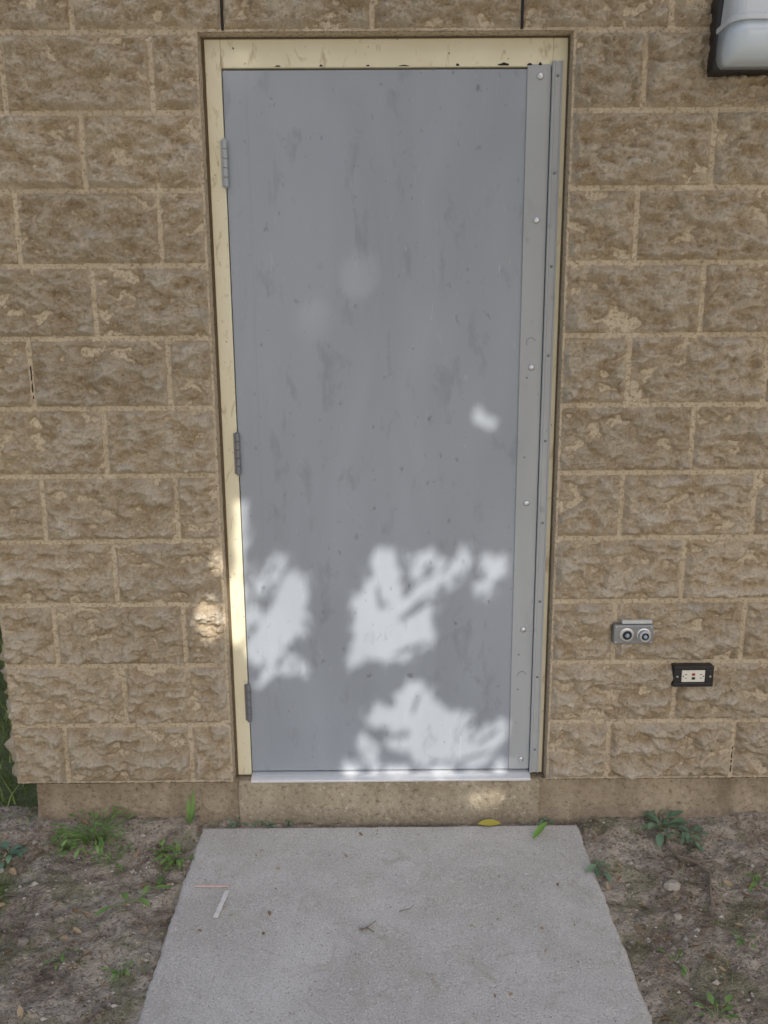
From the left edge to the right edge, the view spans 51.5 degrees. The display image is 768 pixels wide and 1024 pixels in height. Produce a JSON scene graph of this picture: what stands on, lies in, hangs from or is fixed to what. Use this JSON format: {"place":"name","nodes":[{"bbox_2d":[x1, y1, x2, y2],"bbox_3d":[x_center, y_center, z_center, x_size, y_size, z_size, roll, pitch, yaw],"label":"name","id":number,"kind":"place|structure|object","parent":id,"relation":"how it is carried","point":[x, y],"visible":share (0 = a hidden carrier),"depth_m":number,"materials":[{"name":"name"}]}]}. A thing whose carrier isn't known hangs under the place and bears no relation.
{"place":"outdoors","nodes":[
{"label":"outdoors","id":0,"kind":"place"},
{"bbox_2d":[0,627,767,1023],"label":"ground","id":1,"kind":"structure","parent":0,"point":[38,993],"depth_m":2.28,"materials":[{"name":"soil"}]},
{"bbox_2d":[0,841,28,868],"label":"weed plant","id":2,"kind":"object","parent":1,"relation":"on","point":[14,850],"visible":1,"depth_m":2.50,"materials":[{"name":"green plant"}]},
{"bbox_2d":[41,948,79,968],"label":"weed plant","id":3,"kind":"object","parent":1,"relation":"on","point":[62,958],"visible":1,"depth_m":2.09,"materials":[{"name":"green plant"}]},
{"bbox_2d":[44,833,86,854],"bbox_3d":[-1.018,1.056,2.532,0.112,0.042,0.140,-8,14,-33],"label":"weed plant","id":4,"kind":"object","parent":1,"relation":"on","point":[66,847],"visible":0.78,"depth_m":2.53,"materials":[{"name":"green plant"}]},
{"bbox_2d":[50,806,135,858],"bbox_3d":[-0.944,1.024,2.567,0.254,0.076,0.258,0,12,0],"label":"weed plant","id":5,"kind":"object","parent":1,"relation":"on","point":[101,841],"visible":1,"depth_m":2.55,"materials":[{"name":"green plant"}]},
{"bbox_2d":[90,844,133,870],"bbox_3d":[-0.836,1.067,2.479,0.112,0.044,0.114,3,12,15],"label":"weed plant","id":6,"kind":"object","parent":1,"relation":"on","point":[117,864],"visible":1,"depth_m":2.47,"materials":[{"name":"green plant"}]},
{"bbox_2d":[102,961,132,983],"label":"weed plant","id":7,"kind":"object","parent":1,"relation":"on","point":[115,973],"visible":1,"depth_m":2.05,"materials":[{"name":"green plant"}]},
{"bbox_2d":[94,876,170,916],"bbox_3d":[-0.723,1.120,2.299,0.221,0.020,0.112,-9,14,-37],"label":"twig","id":8,"kind":"object","parent":1,"relation":"on","point":[124,895],"visible":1,"depth_m":2.31,"materials":[{"name":"green plant"}]},
{"bbox_2d":[37,779,239,823],"bbox_3d":[-0.813,1.106,2.672,0.673,0.447,0.027,0,12,0],"label":"foundation","id":9,"kind":"object","parent":1,"relation":"on","point":[216,801],"visible":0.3,"depth_m":2.65,"materials":[{"name":"beige concrete"}]},
{"bbox_2d":[146,839,175,855],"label":"weed plant","id":10,"kind":"object","parent":1,"relation":"on","point":[161,845],"visible":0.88,"depth_m":2.52,"materials":[{"name":"green plant"}]},
{"bbox_2d":[152,843,194,870],"bbox_3d":[-0.648,1.072,2.459,0.109,0.049,0.108,6,13,29],"label":"weed plant","id":11,"kind":"object","parent":1,"relation":"on","point":[176,860],"visible":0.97,"depth_m":2.45,"materials":[{"name":"green plant"}]},
{"bbox_2d":[183,789,194,823],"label":"weed plant","id":12,"kind":"object","parent":1,"relation":"on","point":[190,813],"visible":1,"depth_m":2.60,"materials":[{"name":"green plant"}]},
{"bbox_2d":[226,816,247,827],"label":"weed plant","id":13,"kind":"object","parent":1,"relation":"on","point":[235,824],"visible":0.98,"depth_m":2.63,"materials":[{"name":"green plant"}]},
{"bbox_2d":[251,818,268,827],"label":"weed plant","id":14,"kind":"object","parent":1,"relation":"on","point":[253,825],"visible":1,"depth_m":2.63,"materials":[{"name":"green plant"}]},
{"bbox_2d":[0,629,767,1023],"bbox_3d":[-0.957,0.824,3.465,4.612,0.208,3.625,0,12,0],"label":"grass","id":15,"kind":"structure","parent":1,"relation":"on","point":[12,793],"depth_m":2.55,"materials":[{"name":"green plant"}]},
{"bbox_2d":[0,821,767,1016],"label":"twigs","id":16,"kind":"object","parent":1,"relation":"on","point":[676,854],"visible":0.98,"depth_m":2.35,"materials":[{"name":"brown plant"}]},
{"bbox_2d":[0,816,767,1023],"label":"pebbles","id":17,"kind":"object","parent":1,"relation":"on","point":[671,885],"visible":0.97,"depth_m":2.25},
{"bbox_2d":[0,815,767,1023],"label":"leaf litter","id":18,"kind":"object","parent":1,"relation":"on","point":[20,1011],"visible":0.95,"depth_m":2.25,"materials":[{"name":"plant"}]},
{"bbox_2d":[235,769,544,808],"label":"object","id":19,"kind":"object","parent":1,"relation":"on","point":[536,775],"visible":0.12,"depth_m":2.65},
{"bbox_2d":[239,778,538,826],"bbox_3d":[0.018,1.103,2.665,0.989,0.446,0.019,0,12,0],"label":"sill face","id":20,"kind":"object","parent":19,"relation":"attached to","point":[420,804],"visible":0.38,"depth_m":2.63},
{"bbox_2d":[251,769,530,782],"bbox_3d":[0.022,0.871,2.642,0.918,0.016,0.064,0,12,0],"label":"aluminium threshold","id":21,"kind":"object","parent":19,"relation":"on","point":[309,776],"visible":0.99,"depth_m":2.62,"materials":[{"name":"silver metal"}]},
{"bbox_2d":[197,29,675,780],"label":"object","id":22,"kind":"object","parent":19,"relation":"on","point":[385,33],"visible":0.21,"depth_m":2.19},
{"bbox_2d":[0,32,233,783],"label":"mortar","id":23,"kind":"object","parent":22,"relation":"attached to","point":[122,159],"visible":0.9,"depth_m":2.37,"materials":[{"name":"beige concrete"}]},
{"bbox_2d":[197,32,235,779],"bbox_3d":[-0.500,-0.222,2.447,0.002,2.235,0.121,0,12,0],"label":"reveal","id":24,"kind":"object","parent":22,"relation":"attached to","point":[215,379],"visible":0.5,"depth_m":2.38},
{"bbox_2d":[0,0,710,32],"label":"mortar head","id":25,"kind":"object","parent":22,"relation":"attached to","point":[158,15],"visible":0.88,"depth_m":2.16},
{"bbox_2d":[0,0,767,782],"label":"block courses","id":26,"kind":"object","parent":22,"relation":"attached to","point":[606,150],"visible":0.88,"depth_m":2.35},
{"bbox_2d":[201,36,569,774],"bbox_3d":[0.012,-0.227,2.459,1.025,2.234,0.060,0,12,0],"label":"frame sealant","id":27,"kind":"object","parent":22,"relation":"attached to","point":[217,332],"visible":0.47,"depth_m":2.36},
{"bbox_2d":[204,38,567,774],"bbox_3d":[0.013,-0.232,2.487,1.009,2.225,0.124,0,12,0],"label":"door frame","id":28,"kind":"object","parent":22,"relation":"attached to","point":[370,54],"visible":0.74,"depth_m":2.25,"materials":[{"name":"beige metal"}]},
{"bbox_2d":[220,138,228,188],"bbox_3d":[-0.453,-0.989,2.260,0.020,0.134,0.015,0,12,0],"label":"hinge","id":29,"kind":"object","parent":28,"relation":"attached to","point":[224,162],"visible":1,"depth_m":2.26,"materials":[{"name":"paint"}]},
{"bbox_2d":[233,432,240,475],"bbox_3d":[-0.448,-0.177,2.427,0.020,0.133,0.015,0,12,0],"label":"hinge","id":30,"kind":"object","parent":28,"relation":"attached to","point":[237,456],"visible":1,"depth_m":2.42,"materials":[{"name":"paint"}]},
{"bbox_2d":[222,71,271,766],"bbox_3d":[-0.411,-0.186,2.436,0.065,2.128,0.003,0,12,0],"label":"seam","id":31,"kind":"object","parent":28,"relation":"attached to","point":[237,411],"visible":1,"depth_m":2.40,"materials":[{"name":"paint"}]},
{"bbox_2d":[244,683,251,721],"bbox_3d":[-0.442,0.621,2.590,0.020,0.134,0.015,0,12,0],"label":"hinge","id":32,"kind":"object","parent":28,"relation":"attached to","point":[247,689],"visible":1,"depth_m":2.59,"materials":[{"name":"paint"}]},
{"bbox_2d":[223,69,526,770],"bbox_3d":[0.013,-0.192,2.454,0.913,2.135,0.034,0,12,0],"label":"door leaf","id":33,"kind":"object","parent":28,"relation":"attached to","point":[384,216],"visible":0.79,"depth_m":2.41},
{"bbox_2d":[263,383,504,727],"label":"scratches","id":34,"kind":"object","parent":33,"relation":"attached to","point":[352,575],"visible":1,"depth_m":2.51,"materials":[{"name":"paint"}]},
{"bbox_2d":[275,62,541,66],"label":"paint chips","id":35,"kind":"object","parent":28,"relation":"attached to","point":[503,64],"visible":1,"depth_m":2.22,"materials":[{"name":"beige paint"}]},
{"bbox_2d":[508,64,550,768],"bbox_3d":[0.440,-0.197,2.435,0.066,2.144,0.004,0,12,0],"label":"cover plate","id":36,"kind":"object","parent":28,"relation":"attached to","point":[535,184],"visible":1,"depth_m":2.40,"materials":[{"name":"paint"}]},
{"bbox_2d":[518,72,543,761],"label":"carriage bolts","id":37,"kind":"object","parent":36,"relation":"attached to","point":[540,76],"visible":1,"depth_m":2.38,"materials":[{"name":"metal"}]},
{"bbox_2d":[517,74,558,750],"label":"screws","id":38,"kind":"object","parent":28,"relation":"attached to","point":[551,266],"visible":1,"depth_m":2.42,"materials":[{"name":"paint"}]},
{"bbox_2d":[529,60,562,772],"bbox_3d":[0.489,-0.194,2.428,0.030,2.160,0.011,0,12,0],"label":"latch guard strip","id":39,"kind":"object","parent":28,"relation":"attached to","point":[553,196],"visible":1,"depth_m":2.40,"materials":[{"name":"paint"}]},
{"bbox_2d":[28,0,767,783],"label":"open joints","id":40,"kind":"object","parent":22,"relation":"attached to","point":[32,392],"visible":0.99,"depth_m":2.36,"materials":[{"name":"concrete"}]},
{"bbox_2d":[543,31,573,778],"bbox_3d":[0.524,-0.229,2.451,0.002,2.235,0.121,0,12,0],"label":"reveal","id":41,"kind":"object","parent":22,"relation":"attached to","point":[559,372],"visible":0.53,"depth_m":2.38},
{"bbox_2d":[611,618,653,643],"bbox_3d":[0.779,0.376,2.490,0.125,0.075,0.057,0,12,0],"label":"metal connector plate","id":42,"kind":"object","parent":22,"relation":"attached to","point":[628,631],"visible":1,"depth_m":2.48,"materials":[{"name":"grey metal"}]},
{"bbox_2d":[546,29,767,778],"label":"mortar","id":43,"kind":"object","parent":22,"relation":"attached to","point":[614,318],"visible":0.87,"depth_m":2.38,"materials":[{"name":"beige concrete"}]},
{"bbox_2d":[671,662,713,686],"bbox_3d":[0.978,0.517,2.531,0.126,0.069,0.035,0,12,0],"label":"electrical outlet","id":44,"kind":"object","parent":22,"relation":"attached to","point":[693,674],"visible":0.94,"depth_m":2.52,"materials":[{"name":"black plastic"}]},
{"bbox_2d":[707,0,767,76],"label":"wall light","id":45,"kind":"object","parent":22,"relation":"attached to","point":[738,41],"visible":1,"depth_m":2.07,"materials":[{"name":"white plastic"}]},
{"bbox_2d":[137,825,651,1023],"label":"concrete walkway","id":46,"kind":"structure","parent":1,"relation":"on","point":[429,873],"depth_m":2.17,"materials":[{"name":"grey concrete"}]},
{"bbox_2d":[195,884,228,886],"bbox_3d":[-0.507,1.101,2.347,0.099,0.005,0.010,0,12,2],"label":"paper strip","id":47,"kind":"object","parent":46,"relation":"on","point":[211,885],"visible":1,"depth_m":2.35,"materials":[{"name":"paper"}]},
{"bbox_2d":[213,890,228,917],"bbox_3d":[-0.464,1.118,2.275,0.014,0.004,0.114,1,12,6],"label":"paper strip","id":48,"kind":"object","parent":46,"relation":"on","point":[221,904],"visible":1,"depth_m":2.27,"materials":[{"name":"white paper"}]},
{"bbox_2d":[478,819,499,825],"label":"yellow fallen leaf","id":49,"kind":"object","parent":46,"relation":"on","point":[489,822],"visible":1,"depth_m":2.62,"materials":[{"name":"yellow plant"}]},
{"bbox_2d":[532,822,546,838],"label":"green fallen leaf","id":50,"kind":"object","parent":46,"relation":"on","point":[538,830],"visible":1,"depth_m":2.56,"materials":[{"name":"green plant"}]},
{"bbox_2d":[539,816,553,823],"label":"weed plant","id":51,"kind":"object","parent":1,"relation":"on","point":[542,820],"visible":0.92,"depth_m":2.63,"materials":[{"name":"green plant"}]},
{"bbox_2d":[585,860,611,881],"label":"weed plant","id":52,"kind":"object","parent":1,"relation":"on","point":[590,867],"visible":0.99,"depth_m":2.40,"materials":[{"name":"green plant"}]},
{"bbox_2d":[538,778,767,823],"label":"foundation","id":53,"kind":"object","parent":1,"relation":"on","point":[570,801],"visible":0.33,"depth_m":2.65,"materials":[{"name":"beige concrete"}]},
{"bbox_2d":[641,808,689,846],"bbox_3d":[0.915,1.012,2.600,0.158,0.059,0.183,0,12,0],"label":"weed plant","id":54,"kind":"object","parent":1,"relation":"on","point":[660,837],"visible":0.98,"depth_m":2.60,"materials":[{"name":"green plant"}]},
{"bbox_2d":[657,949,686,976],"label":"weed plant","id":55,"kind":"object","parent":1,"relation":"on","point":[683,967],"visible":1,"depth_m":2.09,"materials":[{"name":"green plant"}]},
{"bbox_2d":[667,821,709,851],"bbox_3d":[0.974,1.038,2.568,0.138,0.039,0.098,8,14,34],"label":"weed plant","id":56,"kind":"object","parent":1,"relation":"on","point":[688,835],"visible":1,"depth_m":2.55,"materials":[{"name":"green plant"}]},
{"bbox_2d":[693,992,740,1019],"bbox_3d":[0.805,1.203,1.935,0.098,0.037,0.081,0,12,0],"label":"weed plant","id":57,"kind":"object","parent":1,"relation":"on","point":[710,997],"visible":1,"depth_m":1.93,"materials":[{"name":"green plant"}]},
{"bbox_2d":[731,931,755,948],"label":"weed plant","id":58,"kind":"object","parent":1,"relation":"on","point":[743,942],"visible":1,"depth_m":2.13,"materials":[{"name":"green plant"}]},
{"bbox_2d":[744,873,767,891],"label":"weed plant","id":59,"kind":"object","parent":1,"relation":"on","point":[753,883],"visible":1,"depth_m":2.35,"materials":[{"name":"green plant"}]}
]}

